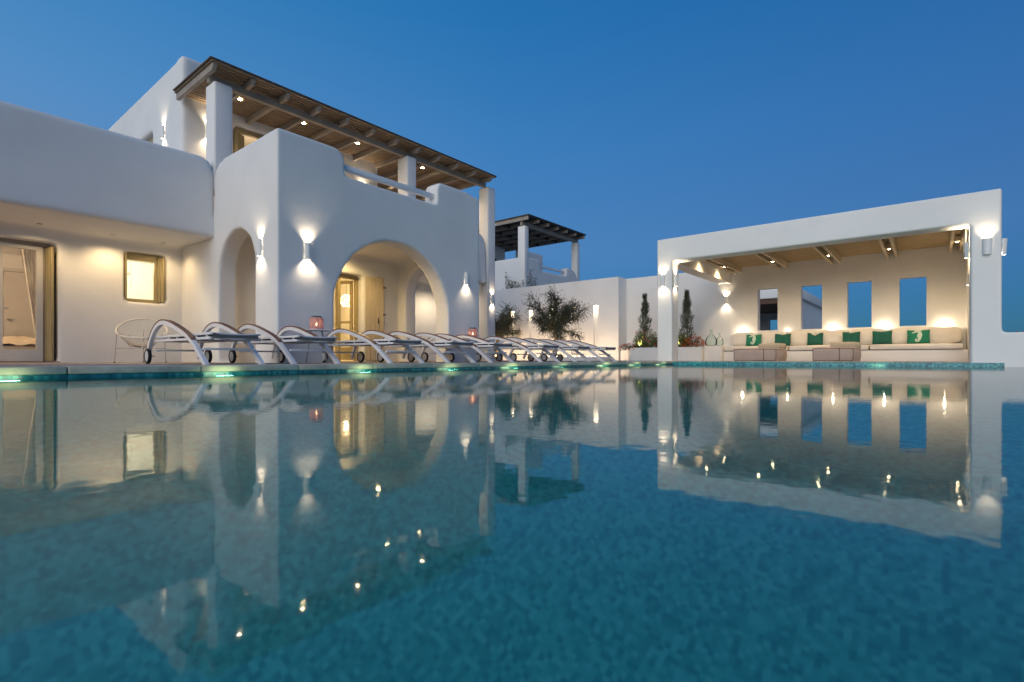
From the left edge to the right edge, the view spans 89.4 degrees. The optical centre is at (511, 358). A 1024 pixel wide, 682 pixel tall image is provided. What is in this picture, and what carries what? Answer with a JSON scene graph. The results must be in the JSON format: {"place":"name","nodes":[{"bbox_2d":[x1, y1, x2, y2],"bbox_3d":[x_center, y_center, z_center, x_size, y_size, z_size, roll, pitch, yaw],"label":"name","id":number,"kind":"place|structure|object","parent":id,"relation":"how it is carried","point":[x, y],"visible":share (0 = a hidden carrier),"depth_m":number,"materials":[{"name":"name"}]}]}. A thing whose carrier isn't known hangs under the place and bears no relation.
{"place":"outdoors","nodes":[
{"label":"outdoors","id":0,"kind":"place"},
{"bbox_2d":[0,364,1023,681],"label":"pool water","id":1,"kind":"structure","parent":0,"point":[672,522],"depth_m":0.48,"materials":[{"name":"teal liquid"}]},
{"bbox_2d":[0,0,1023,331],"label":"sky","id":2,"kind":"structure","parent":0,"point":[629,126],"materials":[{"name":"blue"}]},
{"bbox_2d":[504,270,537,288],"bbox_3d":[0.423,-2.092,25.100,2.220,4.498,0.379,0,0,39],"label":"dark shrub","id":3,"kind":"object","parent":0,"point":[514,282],"visible":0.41,"depth_m":25.19,"materials":[{"name":"green plant"}]},
{"label":"ground","id":4,"kind":"structure","parent":0,"visible":0},
{"bbox_2d":[0,56,494,362],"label":"white villa","id":5,"kind":"object","parent":4,"relation":"on","point":[212,190],"visible":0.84,"depth_m":9.50,"materials":[{"name":"paint"}]},
{"bbox_2d":[3,267,34,345],"bbox_3d":[-10.461,-0.935,11.145,0.110,1.980,0.860,0,0,39],"label":"inner door","id":6,"kind":"structure","parent":5,"relation":"in","point":[18,322],"depth_m":11.02,"materials":[{"name":"wood"}]},
{"bbox_2d":[3,336,35,348],"bbox_3d":[-9.793,-0.197,10.191,1.750,0.505,1.500,0,0,39],"label":"bed","id":7,"kind":"object","parent":5,"relation":"on","point":[9,342],"visible":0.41,"depth_m":9.72,"materials":[{"name":"fabric"}]},
{"bbox_2d":[0,241,42,360],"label":"glass door","id":8,"kind":"structure","parent":5,"relation":"in","point":[36,354],"depth_m":9.06,"materials":[{"name":"white"}]},
{"bbox_2d":[20,249,35,338],"bbox_3d":[-8.657,-1.065,9.361,0.070,2.160,0.400,0,0,39],"label":"curtain","id":9,"kind":"object","parent":5,"relation":"hanging from","point":[29,261],"visible":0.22,"depth_m":9.34,"materials":[{"name":"beige fabric"}]},
{"bbox_2d":[127,252,160,303],"bbox_3d":[-7.312,-1.595,10.278,0.095,1.060,0.760,0,0,39],"label":"window","id":10,"kind":"structure","parent":5,"relation":"in","point":[133,256],"depth_m":10.30,"materials":[{"name":"green paint"}]},
{"bbox_2d":[161,125,164,138],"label":"wall lamp","id":11,"kind":"object","parent":5,"relation":"attached to","point":[162,132],"visible":1,"depth_m":11.26,"materials":[{"name":"white metal"}]},
{"bbox_2d":[257,239,261,255],"bbox_3d":[-4.138,-1.820,8.461,0.108,0.270,0.066,0,0,39],"label":"wall lamp","id":12,"kind":"object","parent":5,"relation":"attached to","point":[259,246],"visible":1,"depth_m":8.43,"materials":[{"name":"white metal"}]},
{"bbox_2d":[305,243,310,259],"bbox_3d":[-3.351,-1.770,8.517,0.066,0.270,0.108,0,0,39],"label":"wall lamp","id":13,"kind":"object","parent":5,"relation":"attached to","point":[307,250],"visible":1,"depth_m":8.49,"materials":[{"name":"white metal"}]},
{"bbox_2d":[173,56,496,200],"bbox_3d":[-4.856,-5.345,13.971,4.900,0.270,7.930,0,0,39],"label":"terrace pergola","id":14,"kind":"object","parent":5,"relation":"on","point":[270,103],"visible":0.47,"depth_m":11.95,"materials":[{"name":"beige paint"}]},
{"bbox_2d":[335,280,352,359],"bbox_3d":[-4.006,-0.920,12.358,0.440,1.890,0.040,0,0,11],"label":"door leaf","id":15,"kind":"structure","parent":5,"relation":"in","point":[344,356],"depth_m":12.31,"materials":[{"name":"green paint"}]},
{"bbox_2d":[341,294,349,307],"bbox_3d":[-4.285,-1.772,13.373,0.310,0.905,0.310,0,0,39],"label":"pendant lantern","id":16,"kind":"object","parent":5,"relation":"hanging from","point":[344,304],"visible":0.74,"depth_m":13.29,"materials":[{"name":"white metal"}]},
{"bbox_2d":[464,272,468,284],"bbox_3d":[-0.996,-1.770,11.423,0.066,0.270,0.108,0,0,39],"label":"wall lamp","id":17,"kind":"object","parent":5,"relation":"attached to","point":[466,278],"visible":1,"depth_m":11.39,"materials":[{"name":"white metal"}]},
{"bbox_2d":[0,360,968,365],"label":"deck","id":18,"kind":"structure","parent":4,"relation":"on","point":[105,363],"depth_m":7.18,"materials":[{"name":"beige stone"}]},
{"bbox_2d":[113,318,167,362],"bbox_3d":[-6.636,-0.345,9.282,0.783,0.820,0.749,0,0,-33],"label":"woven armchair","id":19,"kind":"object","parent":18,"relation":"on","point":[140,344],"visible":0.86,"depth_m":9.27,"materials":[{"name":"beige wicker"}]},
{"bbox_2d":[144,319,264,364],"bbox_3d":[-3.938,-0.199,6.578,1.998,0.605,0.772,0,0,39],"label":"sun lounger","id":20,"kind":"object","parent":18,"relation":"on","point":[185,335],"visible":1,"depth_m":6.38,"materials":[{"name":"white metal"}]},
{"bbox_2d":[229,324,340,363],"bbox_3d":[-3.281,-0.199,7.389,1.998,0.605,0.772,0,0,40],"label":"sun lounger","id":21,"kind":"object","parent":18,"relation":"on","point":[279,339],"visible":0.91,"depth_m":7.13,"materials":[{"name":"white metal"}]},
{"bbox_2d":[305,329,330,362],"bbox_3d":[-3.086,-0.200,8.166,0.420,0.524,0.420,0,0,39],"label":"side table","id":22,"kind":"object","parent":18,"relation":"on","point":[319,330],"visible":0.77,"depth_m":8.07,"materials":[{"name":"white metal"}]},
{"bbox_2d":[309,316,322,328],"bbox_3d":[-3.086,-0.569,8.166,0.208,0.212,0.208,0,0,39],"label":"candle lantern","id":23,"kind":"object","parent":22,"relation":"on","point":[315,322],"visible":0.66,"depth_m":8.08,"materials":[{"name":"pink glass"}]},
{"bbox_2d":[322,328,424,362],"bbox_3d":[-2.346,-0.199,8.541,1.998,0.605,0.772,0,0,39],"label":"sun lounger","id":24,"kind":"object","parent":18,"relation":"on","point":[362,339],"visible":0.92,"depth_m":8.35,"materials":[{"name":"white metal"}]},
{"bbox_2d":[376,331,475,362],"bbox_3d":[-1.600,-0.199,9.419,1.998,0.605,0.772,0,0,39],"label":"sun lounger","id":25,"kind":"object","parent":18,"relation":"on","point":[442,342],"visible":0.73,"depth_m":9.19,"materials":[{"name":"white metal"}]},
{"bbox_2d":[420,334,513,361],"bbox_3d":[-0.922,-0.199,10.252,1.998,0.605,0.772,0,0,39],"label":"sun lounger","id":26,"kind":"object","parent":18,"relation":"on","point":[424,356],"visible":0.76,"depth_m":10.06,"materials":[{"name":"white metal"}]},
{"bbox_2d":[464,337,481,361],"bbox_3d":[-0.849,-0.200,11.180,0.420,0.524,0.420,0,0,39],"label":"side table","id":27,"kind":"object","parent":18,"relation":"on","point":[468,350],"visible":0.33,"depth_m":11.18,"materials":[{"name":"white metal"}]},
{"bbox_2d":[468,327,477,336],"bbox_3d":[-0.849,-0.569,11.180,0.208,0.212,0.208,0,0,39],"label":"candle lantern","id":28,"kind":"object","parent":27,"relation":"on","point":[472,331],"visible":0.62,"depth_m":11.10,"materials":[{"name":"pink glass"}]},
{"bbox_2d":[495,300,522,359],"bbox_3d":[-0.804,-1.268,23.247,2.490,2.693,2.248,0,0,39],"label":"olive tree","id":29,"kind":"object","parent":18,"relation":"on","point":[504,324],"visible":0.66,"depth_m":23.05,"materials":[{"name":"green plant"}]},
{"bbox_2d":[476,336,559,361],"bbox_3d":[0.070,-0.199,11.468,1.998,0.605,0.772,0,0,40],"label":"sun lounger","id":30,"kind":"object","parent":18,"relation":"on","point":[517,345],"visible":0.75,"depth_m":11.23,"materials":[{"name":"white metal"}]},
{"bbox_2d":[509,338,590,361],"bbox_3d":[0.886,-0.199,12.530,1.998,0.605,0.772,0,0,38],"label":"sun lounger","id":31,"kind":"object","parent":18,"relation":"on","point":[561,348],"visible":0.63,"depth_m":12.38,"materials":[{"name":"white metal"}]},
{"bbox_2d":[533,357,611,360],"bbox_3d":[2.186,-0.003,19.211,3.000,0.135,3.000,0,0,39],"label":"round tree bed","id":32,"kind":"object","parent":18,"relation":"on","point":[583,359],"visible":0.46,"depth_m":17.83,"materials":[{"name":"white paint"}]},
{"bbox_2d":[522,281,595,356],"bbox_3d":[1.741,-1.434,19.552,2.548,3.025,2.753,0,0,39],"label":"olive tree","id":33,"kind":"object","parent":32,"relation":"in","point":[550,321],"visible":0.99,"depth_m":19.39,"materials":[{"name":"green plant"}]},
{"bbox_2d":[539,340,616,360],"bbox_3d":[1.698,-0.199,13.486,1.998,0.605,0.772,0,0,40],"label":"sun lounger","id":34,"kind":"object","parent":18,"relation":"on","point":[543,357],"visible":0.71,"depth_m":13.37,"materials":[{"name":"white metal"}]},
{"bbox_2d":[621,347,703,360],"bbox_3d":[5.531,-0.128,19.138,3.490,0.566,1.600,0,0,39],"label":"flower planter","id":35,"kind":"object","parent":18,"relation":"on","point":[684,354],"visible":0.44,"depth_m":18.49,"materials":[{"name":"white paint"}]},
{"bbox_2d":[618,343,635,350],"bbox_3d":[4.402,-0.449,19.242,0.933,0.315,0.508,0,0,39],"label":"flower clump","id":36,"kind":"object","parent":35,"relation":"in","point":[629,347],"visible":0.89,"depth_m":19.26,"materials":[{"name":"pink plant"}]},
{"bbox_2d":[633,331,648,347],"bbox_3d":[4.727,-0.733,19.022,0.678,0.730,0.530,0,0,39],"label":"flowering shrub","id":37,"kind":"object","parent":35,"relation":"in","point":[638,343],"visible":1,"depth_m":18.95,"materials":[{"name":"green plant"}]},
{"bbox_2d":[636,293,653,347],"bbox_3d":[4.969,-1.438,19.336,0.712,2.075,0.683,0,0,39],"label":"cypress","id":38,"kind":"object","parent":35,"relation":"on","point":[647,321],"visible":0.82,"depth_m":19.29,"materials":[{"name":"green plant"}]},
{"bbox_2d":[646,332,656,347],"bbox_3d":[5.189,-0.687,18.762,0.749,0.631,0.532,0,0,39],"label":"flowering shrub","id":39,"kind":"object","parent":35,"relation":"in","point":[652,342],"visible":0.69,"depth_m":18.78,"materials":[{"name":"green plant"}]},
{"bbox_2d":[678,329,688,346],"bbox_3d":[5.909,-0.707,18.070,0.542,0.668,0.461,0,0,39],"label":"flowering shrub","id":40,"kind":"object","parent":35,"relation":"in","point":[681,337],"visible":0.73,"depth_m":18.00,"materials":[{"name":"green plant"}]},
{"bbox_2d":[678,289,695,345],"bbox_3d":[6.176,-1.451,18.330,0.618,2.114,0.675,0,0,-9],"label":"cypress","id":41,"kind":"object","parent":35,"relation":"in","point":[686,308],"visible":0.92,"depth_m":18.29,"materials":[{"name":"green plant"}]},
{"bbox_2d":[681,334,705,346],"bbox_3d":[6.224,-0.608,17.742,0.857,0.482,0.510,0,0,39],"label":"flower clump","id":42,"kind":"object","parent":35,"relation":"in","point":[692,343],"visible":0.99,"depth_m":17.65,"materials":[{"name":"red plant"}]},
{"bbox_2d":[734,343,786,360],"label":"floor lounger","id":43,"kind":"object","parent":18,"relation":"on","point":[770,352],"visible":1,"depth_m":14.49,"materials":[{"name":"beige fabric"}]},
{"bbox_2d":[704,328,967,360],"bbox_3d":[9.594,-0.355,16.005,6.748,1.020,1.448,0,0,39],"label":"masonry bench","id":44,"kind":"object","parent":18,"relation":"on","point":[715,353],"visible":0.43,"depth_m":14.55,"materials":[{"name":"white paint"}]},
{"bbox_2d":[724,346,791,350],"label":"seat cushion","id":45,"kind":"object","parent":44,"relation":"on","point":[732,348],"visible":0.41,"depth_m":17.03,"materials":[{"name":"beige fabric"}]},
{"bbox_2d":[732,332,755,345],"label":"back cushion","id":46,"kind":"object","parent":45,"relation":"on","point":[738,339],"visible":0.63,"depth_m":17.73,"materials":[{"name":"beige fabric"}]},
{"bbox_2d":[746,334,761,345],"bbox_3d":[8.103,-0.623,17.343,0.490,0.391,0.205,0,0,39],"label":"throw pillow","id":47,"kind":"object","parent":45,"relation":"on","point":[753,340],"visible":0.94,"depth_m":17.28,"materials":[{"name":"fabric"}]},
{"bbox_2d":[757,331,784,343],"bbox_3d":[8.604,-0.671,17.222,0.871,0.495,0.261,0,0,39],"label":"back cushion","id":48,"kind":"object","parent":45,"relation":"on","point":[768,336],"visible":0.48,"depth_m":17.16,"materials":[{"name":"beige fabric"}]},
{"bbox_2d":[775,333,790,344],"bbox_3d":[8.787,-0.623,16.794,0.480,0.392,0.197,0,0,39],"label":"throw pillow","id":49,"kind":"object","parent":45,"relation":"on","point":[783,339],"visible":0.89,"depth_m":16.71,"materials":[{"name":"fabric"}]},
{"bbox_2d":[789,345,870,350],"bbox_3d":[9.692,-0.335,15.803,2.056,0.178,0.966,0,0,39],"label":"seat cushion","id":50,"kind":"object","parent":44,"relation":"on","point":[811,347],"visible":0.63,"depth_m":15.74,"materials":[{"name":"beige fabric"}]},
{"bbox_2d":[786,331,815,345],"bbox_3d":[9.291,-0.662,16.665,0.883,0.473,0.258,0,0,39],"label":"back cushion","id":51,"kind":"object","parent":50,"relation":"on","point":[799,338],"visible":0.61,"depth_m":16.59,"materials":[{"name":"beige fabric"}]},
{"bbox_2d":[807,333,822,344],"bbox_3d":[9.501,-0.623,16.214,0.440,0.392,0.196,0,0,39],"label":"throw pillow","id":52,"kind":"object","parent":50,"relation":"on","point":[817,339],"visible":1,"depth_m":16.15,"materials":[{"name":"fabric"}]},
{"bbox_2d":[817,330,849,344],"bbox_3d":[9.992,-0.663,16.097,0.907,0.477,0.260,0,0,39],"label":"back cushion","id":53,"kind":"object","parent":50,"relation":"on","point":[830,336],"visible":0.45,"depth_m":16.03,"materials":[{"name":"beige fabric"}]},
{"bbox_2d":[842,332,859,341],"bbox_3d":[10.239,-0.623,15.616,0.460,0.392,0.198,0,0,39],"label":"throw pillow","id":54,"kind":"object","parent":50,"relation":"on","point":[851,337],"visible":0.86,"depth_m":15.55,"materials":[{"name":"fabric"}]},
{"bbox_2d":[851,328,883,344],"bbox_3d":[10.684,-0.672,15.537,0.863,0.496,0.260,0,0,39],"label":"back cushion","id":55,"kind":"object","parent":50,"relation":"on","point":[866,336],"visible":0.47,"depth_m":15.48,"materials":[{"name":"beige fabric"}]},
{"bbox_2d":[870,343,962,349],"bbox_3d":[11.297,-0.333,14.503,2.037,0.178,0.965,0,0,39],"label":"seat cushion","id":56,"kind":"object","parent":44,"relation":"on","point":[937,346],"visible":0.99,"depth_m":14.09,"materials":[{"name":"beige fabric"}]},
{"bbox_2d":[872,331,891,343],"bbox_3d":[10.831,-0.623,15.139,0.480,0.392,0.196,0,0,39],"label":"throw pillow","id":57,"kind":"object","parent":56,"relation":"on","point":[884,337],"visible":1,"depth_m":15.08,"materials":[{"name":"fabric"}]},
{"bbox_2d":[887,328,920,343],"bbox_3d":[11.351,-0.662,15.001,0.831,0.478,0.250,0,0,39],"label":"back cushion","id":58,"kind":"object","parent":56,"relation":"on","point":[899,335],"visible":0.45,"depth_m":14.97,"materials":[{"name":"beige fabric"}]},
{"bbox_2d":[907,330,929,343],"bbox_3d":[11.477,-0.623,14.610,0.520,0.391,0.203,0,0,39],"label":"throw pillow","id":59,"kind":"object","parent":56,"relation":"on","point":[918,336],"visible":1,"depth_m":14.55,"materials":[{"name":"fabric"}]},
{"bbox_2d":[924,327,961,342],"bbox_3d":[12.014,-0.659,14.461,0.866,0.482,0.245,0,0,39],"label":"back cushion","id":60,"kind":"object","parent":56,"relation":"on","point":[945,334],"visible":0.77,"depth_m":14.34,"materials":[{"name":"beige fabric"}]},
{"bbox_2d":[812,342,860,360],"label":"floor lounger","id":61,"kind":"object","parent":18,"relation":"on","point":[842,351],"visible":0.98,"depth_m":13.31,"materials":[{"name":"beige fabric"}]},
{"bbox_2d":[495,225,579,289],"bbox_3d":[-0.341,-3.345,32.530,10.500,7.000,9.890,0,0,39],"label":"neighbour villa","id":62,"kind":"object","parent":4,"relation":"on","point":[522,264],"visible":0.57,"depth_m":26.28,"materials":[{"name":"white paint"}]},
{"bbox_2d":[495,214,585,251],"bbox_3d":[-0.607,-6.793,29.598,7.980,0.445,5.380,0,0,39],"label":"neighbour pergola","id":63,"kind":"object","parent":62,"relation":"on","point":[542,232],"visible":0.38,"depth_m":28.09,"materials":[{"name":"beige paint"}]},
{"bbox_2d":[495,273,730,359],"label":"perimeter wall","id":64,"kind":"structure","parent":4,"relation":"on","point":[616,302],"depth_m":20.76,"materials":[{"name":"white paint"}]},
{"bbox_2d":[724,296,727,303],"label":"wall lamp","id":65,"kind":"object","parent":64,"relation":"attached to","point":[725,299],"visible":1,"depth_m":18.45,"materials":[{"name":"white metal"}]},
{"bbox_2d":[760,289,821,330],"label":"neighbour pavilion","id":66,"kind":"structure","parent":4,"relation":"on","point":[812,311],"depth_m":28.10,"materials":[{"name":"white paint"}]},
{"bbox_2d":[657,189,1023,366],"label":"pool pavilion","id":67,"kind":"structure","parent":4,"relation":"on","point":[918,239],"depth_m":14.33,"materials":[{"name":"white paint"}]},
{"bbox_2d":[660,275,665,285],"bbox_3d":[4.164,-2.165,14.315,0.166,0.310,0.095,0,0,39],"label":"wall lamp","id":68,"kind":"object","parent":67,"relation":"attached to","point":[662,279],"visible":1,"depth_m":14.28,"materials":[{"name":"white metal"}]},
{"bbox_2d":[674,275,678,286],"bbox_3d":[4.570,-2.165,14.343,0.095,0.310,0.166,0,0,39],"label":"wall lamp","id":69,"kind":"object","parent":67,"relation":"attached to","point":[676,277],"visible":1,"depth_m":14.30,"materials":[{"name":"white metal"}]},
{"bbox_2d":[963,242,968,258],"bbox_3d":[9.258,-2.205,10.543,0.095,0.310,0.166,0,0,39],"label":"wall lamp","id":70,"kind":"object","parent":67,"relation":"attached to","point":[966,249],"visible":1,"depth_m":10.49,"materials":[{"name":"white metal"}]},
{"bbox_2d":[966,274,968,284],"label":"wall lamp","id":71,"kind":"object","parent":67,"relation":"attached to","point":[967,279],"visible":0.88,"depth_m":13.07,"materials":[{"name":"white metal"}]},
{"bbox_2d":[981,238,992,254],"bbox_3d":[9.314,-2.205,10.140,0.166,0.310,0.095,0,0,39],"label":"wall lamp","id":72,"kind":"object","parent":67,"relation":"attached to","point":[986,245],"visible":1,"depth_m":10.11,"materials":[{"name":"white metal"}]},
{"bbox_2d":[1002,238,1007,254],"bbox_3d":[9.697,-2.205,10.187,0.095,0.310,0.166,0,0,39],"label":"wall lamp","id":73,"kind":"object","parent":67,"relation":"attached to","point":[1004,245],"visible":0.87,"depth_m":10.14,"materials":[{"name":"white metal"}]},
{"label":"pool floor","id":74,"kind":"structure","parent":0,"visible":0},
{"bbox_2d":[0,362,1004,378],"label":"pool wall","id":75,"kind":"structure","parent":74,"relation":"on","point":[676,363],"depth_m":8.86,"materials":[{"name":"teal tile"}]},
{"bbox_2d":[0,361,968,374],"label":"pool coping","id":76,"kind":"object","parent":75,"relation":"on","point":[35,370],"visible":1,"depth_m":5.55,"materials":[{"name":"stone"}]}
]}

